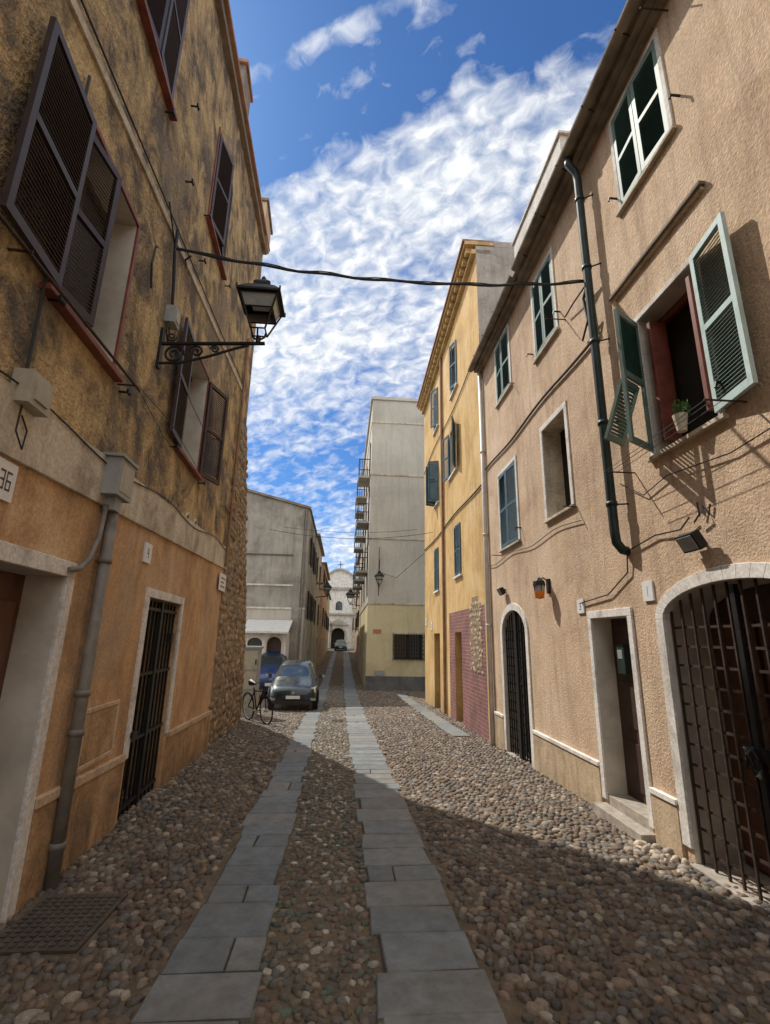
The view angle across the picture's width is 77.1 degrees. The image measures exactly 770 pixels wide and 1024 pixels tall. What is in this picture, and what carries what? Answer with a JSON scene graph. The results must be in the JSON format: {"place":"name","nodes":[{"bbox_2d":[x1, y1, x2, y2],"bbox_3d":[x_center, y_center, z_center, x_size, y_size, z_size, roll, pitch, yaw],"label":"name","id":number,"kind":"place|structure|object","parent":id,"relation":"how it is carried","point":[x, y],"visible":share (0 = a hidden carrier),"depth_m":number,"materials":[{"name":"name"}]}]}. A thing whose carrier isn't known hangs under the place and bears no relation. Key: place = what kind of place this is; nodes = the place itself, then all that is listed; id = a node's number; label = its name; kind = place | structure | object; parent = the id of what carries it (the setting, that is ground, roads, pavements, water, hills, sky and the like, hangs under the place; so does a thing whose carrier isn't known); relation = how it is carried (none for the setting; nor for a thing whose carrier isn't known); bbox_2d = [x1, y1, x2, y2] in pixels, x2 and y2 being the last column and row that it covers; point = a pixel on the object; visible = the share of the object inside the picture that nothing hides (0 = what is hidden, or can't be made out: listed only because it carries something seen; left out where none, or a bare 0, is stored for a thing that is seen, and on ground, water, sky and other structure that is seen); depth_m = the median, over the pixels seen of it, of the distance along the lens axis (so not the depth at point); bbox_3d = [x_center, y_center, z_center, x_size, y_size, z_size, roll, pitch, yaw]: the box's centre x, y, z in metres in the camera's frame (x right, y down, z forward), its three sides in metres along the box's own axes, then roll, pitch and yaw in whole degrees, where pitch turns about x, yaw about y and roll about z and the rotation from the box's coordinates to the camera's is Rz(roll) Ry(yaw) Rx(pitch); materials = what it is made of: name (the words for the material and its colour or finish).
{"place":"outdoors","nodes":[
{"label":"outdoors","id":0,"kind":"place"},
{"bbox_2d":[0,648,769,1023],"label":"ground","id":1,"kind":"structure","parent":0,"point":[514,1010],"depth_m":3.20,"materials":[{"name":"grey stone"}]},
{"bbox_2d":[0,893,127,955],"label":"manhole cover","id":2,"kind":"object","parent":1,"relation":"on","point":[61,924],"visible":1,"depth_m":3.11,"materials":[{"name":"metal"}]},
{"bbox_2d":[0,0,262,917],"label":"walls","id":3,"kind":"structure","parent":1,"relation":"on","point":[92,406],"depth_m":4.69,"materials":[{"name":"orange paint"}]},
{"bbox_2d":[0,600,15,923],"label":"entrance door","id":4,"kind":"structure","parent":3,"relation":"attached to","point":[7,609],"depth_m":3.44,"materials":[{"name":"brown wood"}]},
{"bbox_2d":[0,457,18,502],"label":"house number plate","id":5,"kind":"object","parent":3,"relation":"attached to","point":[8,473],"visible":1,"depth_m":2.98,"materials":[{"name":"white ceramic"}]},
{"bbox_2d":[11,367,54,449],"bbox_3d":[-2.271,-0.627,3.079,0.134,0.504,0.240,3,-15,-7],"label":"junction box","id":6,"kind":"object","parent":3,"relation":"attached to","point":[34,392],"visible":0.98,"depth_m":3.04,"materials":[{"name":"beige plastic"}]},
{"bbox_2d":[43,504,118,890],"bbox_3d":[-2.469,1.360,3.775,0.119,3.100,0.586,2,-15,-4],"label":"drainpipe","id":7,"kind":"object","parent":3,"relation":"attached to","point":[106,532],"visible":0.9,"depth_m":3.93,"materials":[{"name":"grey metal"}]},
{"bbox_2d":[0,103,230,524],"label":"shutter stays and vents","id":8,"kind":"object","parent":3,"relation":"attached to","point":[63,299],"visible":0.82,"depth_m":3.46,"materials":[{"name":"black metal"}]},
{"bbox_2d":[0,0,233,485],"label":"louvred shutters","id":9,"kind":"object","parent":3,"relation":"attached to","point":[56,66],"visible":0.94,"depth_m":3.55,"materials":[{"name":"brown wood"}]},
{"bbox_2d":[100,451,138,512],"bbox_3d":[-2.427,-0.244,4.378,0.190,0.490,0.380,3,-15,-7],"label":"hopper","id":10,"kind":"object","parent":3,"relation":"attached to","point":[118,480],"visible":0.87,"depth_m":4.27,"materials":[{"name":"grey metal"}]},
{"bbox_2d":[0,0,243,550],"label":"wall cables","id":11,"kind":"object","parent":3,"relation":"attached to","point":[34,332],"depth_m":4.33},
{"bbox_2d":[0,0,244,920],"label":"trim","id":12,"kind":"structure","parent":3,"relation":"attached to","point":[56,450],"depth_m":4.00,"materials":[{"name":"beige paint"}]},
{"bbox_2d":[39,0,226,480],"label":"window frames and sills","id":13,"kind":"structure","parent":3,"relation":"attached to","point":[71,318],"depth_m":4.46,"materials":[{"name":"red wood"}]},
{"bbox_2d":[117,601,176,818],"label":"iron gate","id":14,"kind":"structure","parent":3,"relation":"attached to","point":[146,728],"depth_m":5.95,"materials":[{"name":"metal"}]},
{"bbox_2d":[142,542,152,563],"bbox_3d":[-2.684,0.465,5.463,0.021,0.220,0.220,3,-15,-7],"label":"house number plate","id":15,"kind":"object","parent":3,"relation":"attached to","point":[147,553],"visible":1,"depth_m":5.43,"materials":[{"name":"white ceramic"}]},
{"bbox_2d":[164,304,180,341],"bbox_3d":[-2.525,-2.173,5.693,0.136,0.516,0.220,2,-15,-4],"label":"junction box","id":16,"kind":"object","parent":3,"relation":"attached to","point":[172,315],"visible":0.85,"depth_m":5.68,"materials":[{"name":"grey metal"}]},
{"bbox_2d":[155,276,285,369],"bbox_3d":[-1.904,-2.249,5.688,1.356,1.332,0.512,2,-15,-4],"label":"street lamp","id":17,"kind":"object","parent":3,"relation":"attached to","point":[261,300],"visible":1,"depth_m":5.60,"materials":[{"name":"black metal"}]},
{"bbox_2d":[218,572,225,591],"bbox_3d":[-3.201,1.389,9.514,0.023,0.330,0.581,3,-15,-7],"label":"street name sign","id":18,"kind":"object","parent":3,"relation":"attached to","point":[222,581],"visible":1,"depth_m":9.44,"materials":[{"name":"white ceramic"}]},
{"bbox_2d":[224,338,249,566],"bbox_3d":[-3.194,-1.383,10.611,0.070,5.250,1.502,3,-15,-7],"label":"drainpipe","id":19,"kind":"object","parent":3,"relation":"attached to","point":[230,512],"visible":0.96,"depth_m":10.30,"materials":[{"name":"brown metal"}]},
{"bbox_2d":[215,0,272,254],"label":"cornice","id":20,"kind":"structure","parent":3,"relation":"attached to","point":[238,68],"depth_m":8.94,"materials":[{"name":"stone"}]},
{"bbox_2d":[208,424,247,744],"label":"stone wall","id":21,"kind":"structure","parent":1,"relation":"on","point":[234,653],"depth_m":10.78,"materials":[{"name":"brown stone"}]},
{"bbox_2d":[208,423,248,746],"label":"rubble stones","id":22,"kind":"object","parent":21,"relation":"attached to","point":[238,616],"visible":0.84,"depth_m":11.05,"materials":[{"name":"brown stone"}]},
{"bbox_2d":[241,646,263,716],"bbox_3d":[-3.967,5.042,14.206,0.560,2.120,0.480,2,-15,-4],"label":"utility cabinet","id":23,"kind":"object","parent":1,"relation":"on","point":[252,659],"visible":0.61,"depth_m":14.10,"materials":[{"name":"grey metal"}]},
{"bbox_2d":[242,679,272,724],"bbox_3d":[-3.410,5.023,12.850,0.580,1.080,1.745,6,-14,-41],"label":"bicycle","id":24,"kind":"object","parent":1,"relation":"on","point":[251,682],"visible":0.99,"depth_m":12.80,"materials":[{"name":"black metal"}]},
{"bbox_2d":[245,619,292,694],"bbox_3d":[-5.411,6.708,21.760,2.100,3.680,1.750,2,-15,-4],"label":"white arched porch","id":25,"kind":"object","parent":1,"relation":"on","point":[268,635],"visible":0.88,"depth_m":21.63,"materials":[{"name":"paint"}]},
{"bbox_2d":[259,650,287,691],"bbox_3d":[-4.956,6.915,21.280,1.839,2.114,3.461,4,-15,-10],"label":"parked car","id":26,"kind":"object","parent":1,"relation":"on","point":[272,661],"visible":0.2,"depth_m":20.51,"materials":[{"name":"blue paint"}]},
{"bbox_2d":[245,489,317,660],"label":"grey rendered house","id":27,"kind":"structure","parent":1,"relation":"on","point":[280,568],"depth_m":23.89,"materials":[{"name":"paint"}]},
{"bbox_2d":[251,685,381,1023],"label":"pebble paving","id":28,"kind":"structure","parent":1,"relation":"on","point":[332,705],"depth_m":3.50,"materials":[{"name":"stone"}]},
{"bbox_2d":[331,719,343,721],"bbox_3d":[-1.297,5.720,13.226,0.340,0.059,0.400,2,-15,-4],"label":"manhole cover","id":29,"kind":"object","parent":28,"relation":"on","point":[337,720],"visible":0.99,"depth_m":13.15,"materials":[{"name":"metal"}]},
{"bbox_2d":[205,688,427,1023],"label":"slab joint bedding","id":30,"kind":"object","parent":1,"relation":"on","point":[383,964],"visible":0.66,"depth_m":3.58,"materials":[{"name":"grey concrete"}]},
{"bbox_2d":[310,533,326,667],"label":"terraced house","id":31,"kind":"structure","parent":1,"relation":"on","point":[317,589],"depth_m":34.54,"materials":[{"name":"beige paint"}]},
{"bbox_2d":[316,581,331,597],"bbox_3d":[-4.114,5.207,32.507,1.041,1.141,0.575,2,-15,-4],"label":"street lamp","id":32,"kind":"object","parent":31,"relation":"attached to","point":[327,586],"visible":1,"depth_m":32.36,"materials":[{"name":"black metal"}]},
{"bbox_2d":[130,649,507,1023],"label":"slate slab strips","id":33,"kind":"object","parent":1,"relation":"on","point":[434,974],"visible":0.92,"depth_m":3.23,"materials":[{"name":"grey stone"}]},
{"bbox_2d":[317,562,330,665],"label":"terraced house","id":34,"kind":"structure","parent":1,"relation":"on","point":[322,630],"depth_m":40.74,"materials":[{"name":"pink paint"}]},
{"bbox_2d":[325,591,331,652],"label":"terraced house","id":35,"kind":"structure","parent":1,"relation":"on","point":[327,625],"depth_m":58.70,"materials":[{"name":"yellow paint"}]},
{"bbox_2d":[333,640,348,650],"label":"parked car","id":36,"kind":"object","parent":1,"relation":"on","point":[340,644],"visible":1,"depth_m":61.83,"materials":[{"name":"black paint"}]},
{"bbox_2d":[328,562,356,648],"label":"church","id":37,"kind":"structure","parent":1,"relation":"on","point":[342,613],"depth_m":70.41,"materials":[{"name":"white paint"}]},
{"bbox_2d":[352,590,356,652],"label":"terraced house","id":38,"kind":"structure","parent":1,"relation":"on","point":[355,618],"depth_m":60.15,"materials":[{"name":"grey paint"}]},
{"bbox_2d":[352,543,361,662],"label":"terraced house","id":39,"kind":"structure","parent":1,"relation":"on","point":[357,616],"depth_m":43.38,"materials":[{"name":"beige paint"}]},
{"bbox_2d":[0,685,769,1023],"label":"cobblestones","id":40,"kind":"structure","parent":1,"relation":"on","point":[412,733],"depth_m":3.73,"materials":[{"name":"stone"}]},
{"bbox_2d":[266,653,324,708],"bbox_3d":[-3.165,5.943,17.182,1.999,1.699,3.762,3,-15,-7],"label":"parked car","id":41,"kind":"object","parent":40,"relation":"on","point":[295,682],"visible":0.96,"depth_m":15.75,"materials":[{"name":"black paint"}]},
{"bbox_2d":[12,722,680,1014],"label":"weeds","id":42,"kind":"object","parent":40,"relation":"on","point":[285,870],"visible":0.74,"depth_m":4.18,"materials":[{"name":"green plant"}]},
{"bbox_2d":[358,400,424,687],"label":"walls","id":43,"kind":"structure","parent":1,"relation":"on","point":[397,504],"depth_m":25.43,"materials":[{"name":"grey paint"}]},
{"bbox_2d":[287,527,416,532],"bbox_3d":[-1.576,0.827,22.463,6.202,0.270,0.017,2,-15,-4],"label":"overhead cable","id":44,"kind":"object","parent":43,"relation":"attached to","point":[351,532],"visible":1,"depth_m":22.45,"materials":[{"name":"black rubber"}]},
{"bbox_2d":[346,588,360,605],"bbox_3d":[-2.329,6.241,35.505,1.114,1.325,0.679,2,-15,-4],"label":"street lamp","id":45,"kind":"object","parent":43,"relation":"attached to","point":[350,593],"visible":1,"depth_m":35.28,"materials":[{"name":"black metal"}]},
{"bbox_2d":[352,443,370,589],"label":"balconies","id":46,"kind":"structure","parent":43,"relation":"attached to","point":[363,480],"depth_m":28.19,"materials":[{"name":"grey paint"}]},
{"bbox_2d":[374,547,383,595],"bbox_3d":[-0.288,2.951,24.470,0.470,2.500,0.690,2,-15,-4],"label":"street lamp","id":47,"kind":"object","parent":43,"relation":"attached to","point":[379,575],"visible":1,"depth_m":24.18,"materials":[{"name":"black metal"}]},
{"bbox_2d":[359,396,424,690],"bbox_3d":[1.473,3.054,31.796,5.910,16.080,13.400,2,-15,-4],"label":"building trim","id":48,"kind":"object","parent":43,"relation":"attached to","point":[392,683],"visible":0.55,"depth_m":23.58,"materials":[{"name":"grey paint"}]},
{"bbox_2d":[373,629,424,674],"bbox_3d":[0.683,6.954,23.953,2.600,2.170,0.350,2,-15,-4],"label":"barred window","id":49,"kind":"structure","parent":43,"relation":"attached to","point":[379,672],"depth_m":23.92,"materials":[{"name":"black metal"}]},
{"bbox_2d":[424,246,514,741],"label":"walls","id":50,"kind":"structure","parent":1,"relation":"on","point":[467,696],"depth_m":13.81,"materials":[{"name":"yellow paint"}]},
{"bbox_2d":[270,529,432,538],"bbox_3d":[-1.256,0.836,18.340,6.203,0.368,0.017,2,-15,-4],"label":"overhead cable","id":51,"kind":"object","parent":50,"relation":"attached to","point":[353,538],"visible":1,"depth_m":18.30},
{"bbox_2d":[426,339,461,593],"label":"louvred shutters and sills","id":52,"kind":"object","parent":50,"relation":"attached to","point":[432,486],"visible":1,"depth_m":16.16,"materials":[{"name":"teal paint"}]},
{"bbox_2d":[424,358,481,713],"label":"pipes and cables","id":53,"kind":"object","parent":50,"relation":"attached to","point":[443,559],"visible":0.88,"depth_m":16.06,"materials":[{"name":"brown metal"}]},
{"bbox_2d":[416,239,513,414],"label":"dentil cornice","id":54,"kind":"structure","parent":50,"relation":"attached to","point":[465,260],"depth_m":15.55,"materials":[{"name":"concrete"}]},
{"bbox_2d":[469,601,483,674],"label":"exposed stones","id":55,"kind":"object","parent":50,"relation":"attached to","point":[475,638],"visible":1,"depth_m":11.64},
{"bbox_2d":[470,596,482,669],"bbox_3d":[2.212,2.922,11.774,0.016,1.700,1.100,2,-15,-3],"label":"exposed masonry patch","id":56,"kind":"object","parent":50,"relation":"attached to","point":[473,619],"visible":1,"depth_m":11.74,"materials":[{"name":"beige stone"}]},
{"bbox_2d":[482,0,769,875],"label":"walls","id":57,"kind":"structure","parent":1,"relation":"on","point":[716,58],"depth_m":5.03,"materials":[{"name":"beige paint"}]},
{"bbox_2d":[168,201,587,323],"bbox_3d":[0.097,-2.805,6.185,5.344,0.946,0.812,4,-15,-10],"label":"overhead cable","id":58,"kind":"object","parent":57,"relation":"attached to","point":[274,266],"visible":0.95,"depth_m":5.96,"materials":[{"name":"black rubber"}]},
{"bbox_2d":[478,371,495,744],"bbox_3d":[2.276,0.633,10.926,0.118,8.500,0.119,2,-15,-4],"label":"drainpipe","id":59,"kind":"object","parent":57,"relation":"attached to","point":[488,613],"visible":1,"depth_m":10.73,"materials":[{"name":"grey metal"}]},
{"bbox_2d":[496,587,505,595],"bbox_3d":[2.310,1.569,9.555,0.162,0.159,0.200,2,-15,-4],"label":"floodlight","id":60,"kind":"object","parent":57,"relation":"attached to","point":[501,590],"visible":1,"depth_m":9.48,"materials":[{"name":"black metal"}]},
{"bbox_2d":[505,611,531,763],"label":"iron gate","id":61,"kind":"structure","parent":57,"relation":"attached to","point":[522,753],"depth_m":8.81,"materials":[{"name":"metal"}]},
{"bbox_2d":[533,577,550,598],"bbox_3d":[2.410,1.170,7.449,0.266,0.342,0.200,2,-15,-4],"label":"wall lantern","id":62,"kind":"object","parent":57,"relation":"attached to","point":[539,586],"depth_m":7.40,"materials":[{"name":"black metal"}]},
{"bbox_2d":[468,0,667,375],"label":"eaves and gutter","id":63,"kind":"object","parent":57,"relation":"on","point":[577,142],"visible":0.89,"depth_m":6.85,"materials":[{"name":"wood"}]},
{"bbox_2d":[577,599,584,613],"bbox_3d":[2.590,1.249,6.394,0.021,0.180,0.180,2,-15,-4],"label":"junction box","id":64,"kind":"object","parent":57,"relation":"attached to","point":[580,608],"visible":1,"depth_m":6.38,"materials":[{"name":"white plastic"}]},
{"bbox_2d":[564,156,630,555],"bbox_3d":[2.621,-2.226,6.016,0.333,5.590,0.190,2,-15,-4],"label":"drainpipe","id":65,"kind":"object","parent":57,"relation":"attached to","point":[572,169],"visible":0.91,"depth_m":5.91,"materials":[{"name":"black metal"}]},
{"bbox_2d":[492,6,746,555],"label":"clothes line brackets","id":66,"kind":"object","parent":57,"relation":"attached to","point":[615,198],"visible":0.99,"depth_m":4.72,"materials":[{"name":"metal"}]},
{"bbox_2d":[592,626,655,843],"bbox_3d":[2.657,2.832,5.292,0.414,3.100,0.986,2,-15,-4],"label":"entrance door","id":67,"kind":"structure","parent":57,"relation":"attached to","point":[628,814],"depth_m":5.47,"materials":[{"name":"beige stone"}]},
{"bbox_2d":[495,40,757,548],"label":"louvred shutters","id":68,"kind":"object","parent":57,"relation":"attached to","point":[626,121],"visible":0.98,"depth_m":5.07,"materials":[{"name":"green wood"}]},
{"bbox_2d":[485,318,769,603],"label":"wall cables","id":69,"kind":"object","parent":57,"relation":"attached to","point":[553,385],"depth_m":6.40,"materials":[{"name":"black rubber"}]},
{"bbox_2d":[494,28,769,858],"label":"trim","id":70,"kind":"structure","parent":57,"relation":"attached to","point":[579,774],"depth_m":5.15,"materials":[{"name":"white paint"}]},
{"bbox_2d":[641,580,654,601],"bbox_3d":[2.697,0.810,4.952,0.022,0.200,0.170,2,-15,-4],"label":"house number plate","id":71,"kind":"object","parent":57,"relation":"attached to","point":[648,590],"visible":1,"depth_m":4.93,"materials":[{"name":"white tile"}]},
{"bbox_2d":[646,275,713,441],"bbox_3d":[2.852,-1.147,5.817,0.282,1.570,3.201,2,-15,-3],"label":"window joinery","id":72,"kind":"object","parent":57,"relation":"on","point":[663,375],"depth_m":4.94,"materials":[{"name":"red wood"}]},
{"bbox_2d":[672,399,690,432],"bbox_3d":[2.702,-0.877,4.392,0.212,0.299,0.166,7,-16,-22],"label":"potted plant","id":73,"kind":"object","parent":72,"relation":"attached to","point":[682,405],"visible":0.96,"depth_m":4.37,"materials":[{"name":"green plant"}]},
{"bbox_2d":[674,530,707,553],"bbox_3d":[2.683,0.259,4.215,0.180,0.177,0.222,2,-15,-4],"label":"floodlight","id":74,"kind":"object","parent":57,"relation":"attached to","point":[691,541],"visible":1,"depth_m":4.14,"materials":[{"name":"black metal"}]},
{"bbox_2d":[693,502,710,522],"bbox_3d":[2.744,-0.009,4.194,0.056,0.174,0.191,2,-15,-4],"label":"loose cable","id":75,"kind":"object","parent":57,"relation":"attached to","point":[699,515],"visible":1,"depth_m":4.20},
{"bbox_2d":[670,578,769,916],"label":"iron gate","id":76,"kind":"structure","parent":57,"relation":"attached to","point":[743,685],"depth_m":3.99,"materials":[{"name":"metal"}]},
{"bbox_2d":[633,840,694,876],"bbox_3d":[2.523,3.096,4.349,0.355,0.113,0.792,2,-15,-4],"label":"loose rubble","id":77,"kind":"object","parent":1,"relation":"on","point":[684,868],"visible":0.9,"depth_m":4.31,"materials":[{"name":"stone"}]},
{"bbox_2d":[229,0,626,578],"label":"sky","id":78,"kind":"structure","parent":0,"point":[387,135],"materials":[{"name":"blue"}]}
]}

